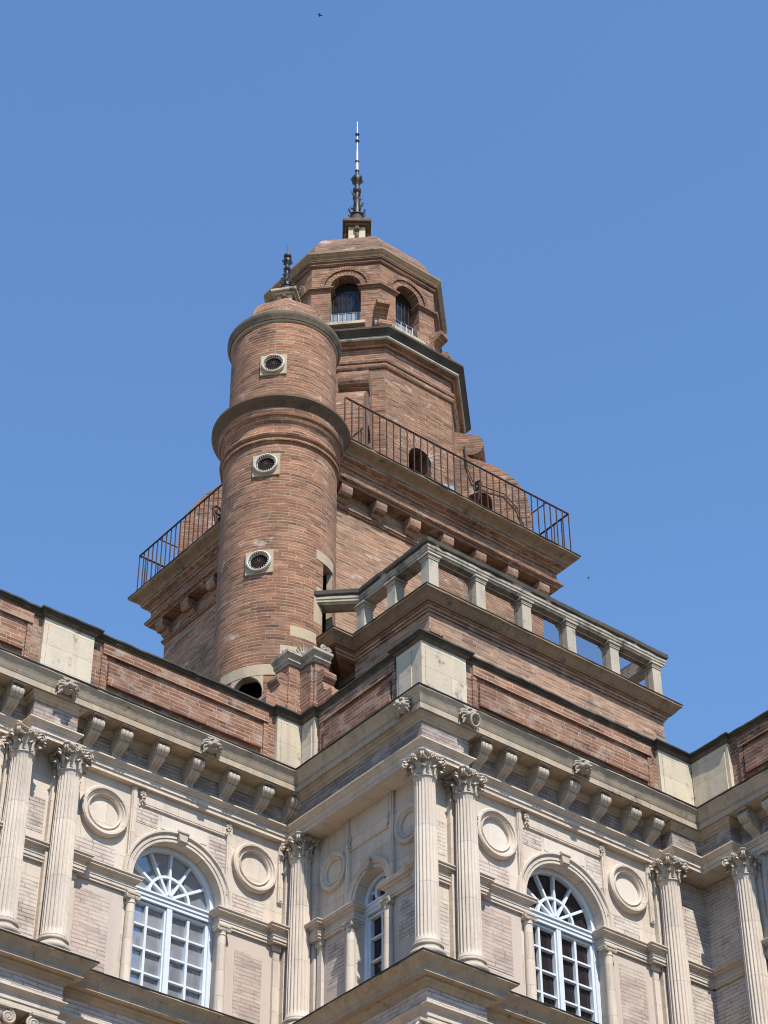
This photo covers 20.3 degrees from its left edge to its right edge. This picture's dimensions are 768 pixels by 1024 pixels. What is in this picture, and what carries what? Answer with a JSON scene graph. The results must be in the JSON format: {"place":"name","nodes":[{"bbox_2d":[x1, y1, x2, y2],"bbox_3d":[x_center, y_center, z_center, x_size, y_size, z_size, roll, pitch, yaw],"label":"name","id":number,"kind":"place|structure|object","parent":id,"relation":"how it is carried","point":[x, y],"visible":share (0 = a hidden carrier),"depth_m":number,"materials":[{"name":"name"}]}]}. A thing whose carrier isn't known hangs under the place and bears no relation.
{"place":"outdoors","nodes":[
{"label":"outdoors","id":0,"kind":"place"},
{"bbox_2d":[0,0,767,752],"label":"sky","id":1,"kind":"structure","parent":0,"point":[583,184],"materials":[{"name":"blue"}]},
{"bbox_2d":[280,627,717,1023],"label":"corner pavilion","id":2,"kind":"structure","parent":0,"point":[471,839],"depth_m":32.80,"materials":[{"name":"beige stone"}]},
{"bbox_2d":[211,286,350,698],"bbox_3d":[-1.964,0.527,39.733,2.680,12.670,2.680,26,-46,-29],"label":"stair turret","id":3,"kind":"object","parent":2,"relation":"on","point":[281,438],"visible":0.6,"depth_m":39.41,"materials":[{"name":"brick"}]},
{"bbox_2d":[279,247,294,287],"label":"roof finial","id":4,"kind":"object","parent":3,"relation":"on","point":[287,262],"visible":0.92,"depth_m":44.11,"materials":[{"name":"grey metal"}]},
{"bbox_2d":[259,644,338,713],"bbox_3d":[-1.396,2.646,35.486,1.000,1.436,1.120,26,-46,-29],"label":"chimney","id":5,"kind":"object","parent":2,"relation":"on","point":[302,680],"visible":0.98,"depth_m":35.49,"materials":[{"name":"brick"}]},
{"bbox_2d":[127,438,580,678],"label":"brick tower","id":6,"kind":"structure","parent":2,"relation":"on","point":[389,511],"depth_m":42.61,"materials":[{"name":"brown brick"}]},
{"bbox_2d":[136,397,571,590],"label":"iron railing","id":7,"kind":"object","parent":6,"relation":"on","point":[217,507],"visible":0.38,"depth_m":43.83,"materials":[{"name":"black metal"}]},
{"bbox_2d":[177,218,531,555],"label":"lantern tower","id":8,"kind":"structure","parent":6,"relation":"on","point":[376,303],"depth_m":46.06,"materials":[{"name":"brick"}]},
{"bbox_2d":[331,283,360,321],"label":"window","id":9,"kind":"structure","parent":8,"relation":"in","point":[346,306],"depth_m":47.42,"materials":[{"name":"blue glass"}]},
{"bbox_2d":[348,122,365,217],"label":"roof finial","id":10,"kind":"object","parent":8,"relation":"on","point":[356,180],"visible":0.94,"depth_m":51.96,"materials":[{"name":"grey metal"}]},
{"bbox_2d":[396,294,418,334],"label":"window","id":11,"kind":"structure","parent":8,"relation":"in","point":[404,318],"depth_m":47.77,"materials":[{"name":"blue glass"}]},
{"bbox_2d":[464,446,524,526],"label":"cable","id":12,"kind":"object","parent":8,"relation":"attached to","point":[491,489],"visible":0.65,"depth_m":45.19,"materials":[{"name":"dark metal"}]},
{"bbox_2d":[443,483,456,491],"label":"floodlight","id":13,"kind":"object","parent":6,"relation":"on","point":[451,487],"visible":0.21,"depth_m":43.16,"materials":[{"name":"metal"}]},
{"bbox_2d":[363,871,386,980],"bbox_3d":[-0.009,6.412,31.654,0.210,2.470,0.820,26,-46,-29],"label":"window","id":14,"kind":"structure","parent":2,"relation":"in","point":[374,914],"depth_m":32.01,"materials":[{"name":"blue paint"}]},
{"bbox_2d":[316,581,682,740],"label":"roof terrace","id":15,"kind":"structure","parent":2,"relation":"on","point":[529,656],"depth_m":37.22,"materials":[{"name":"brick"}]},
{"bbox_2d":[314,536,667,694],"bbox_3d":[1.696,2.544,38.681,6.496,1.020,3.245,26,-46,-29],"label":"stone balustrade","id":16,"kind":"object","parent":15,"relation":"on","point":[427,557],"visible":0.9,"depth_m":37.78,"materials":[{"name":"stone"}]},
{"bbox_2d":[526,868,602,1023],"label":"window","id":17,"kind":"structure","parent":2,"relation":"in","point":[566,957],"depth_m":32.51,"materials":[{"name":"blue paint"}]},
{"bbox_2d":[690,710,767,1023],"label":"palace wing","id":18,"kind":"structure","parent":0,"point":[729,772],"depth_m":34.33,"materials":[{"name":"beige stone"}]},
{"label":"ground","id":19,"kind":"structure","parent":0,"visible":0},
{"bbox_2d":[0,589,301,1023],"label":"palace wing","id":20,"kind":"structure","parent":19,"relation":"on","point":[150,804],"depth_m":32.08,"materials":[{"name":"beige stone"}]},
{"bbox_2d":[130,847,213,1007],"bbox_3d":[-3.227,6.260,31.767,1.630,2.875,0.210,26,-46,-29],"label":"window","id":21,"kind":"structure","parent":20,"relation":"in","point":[173,935],"depth_m":31.92,"materials":[{"name":"blue paint"}]}
]}

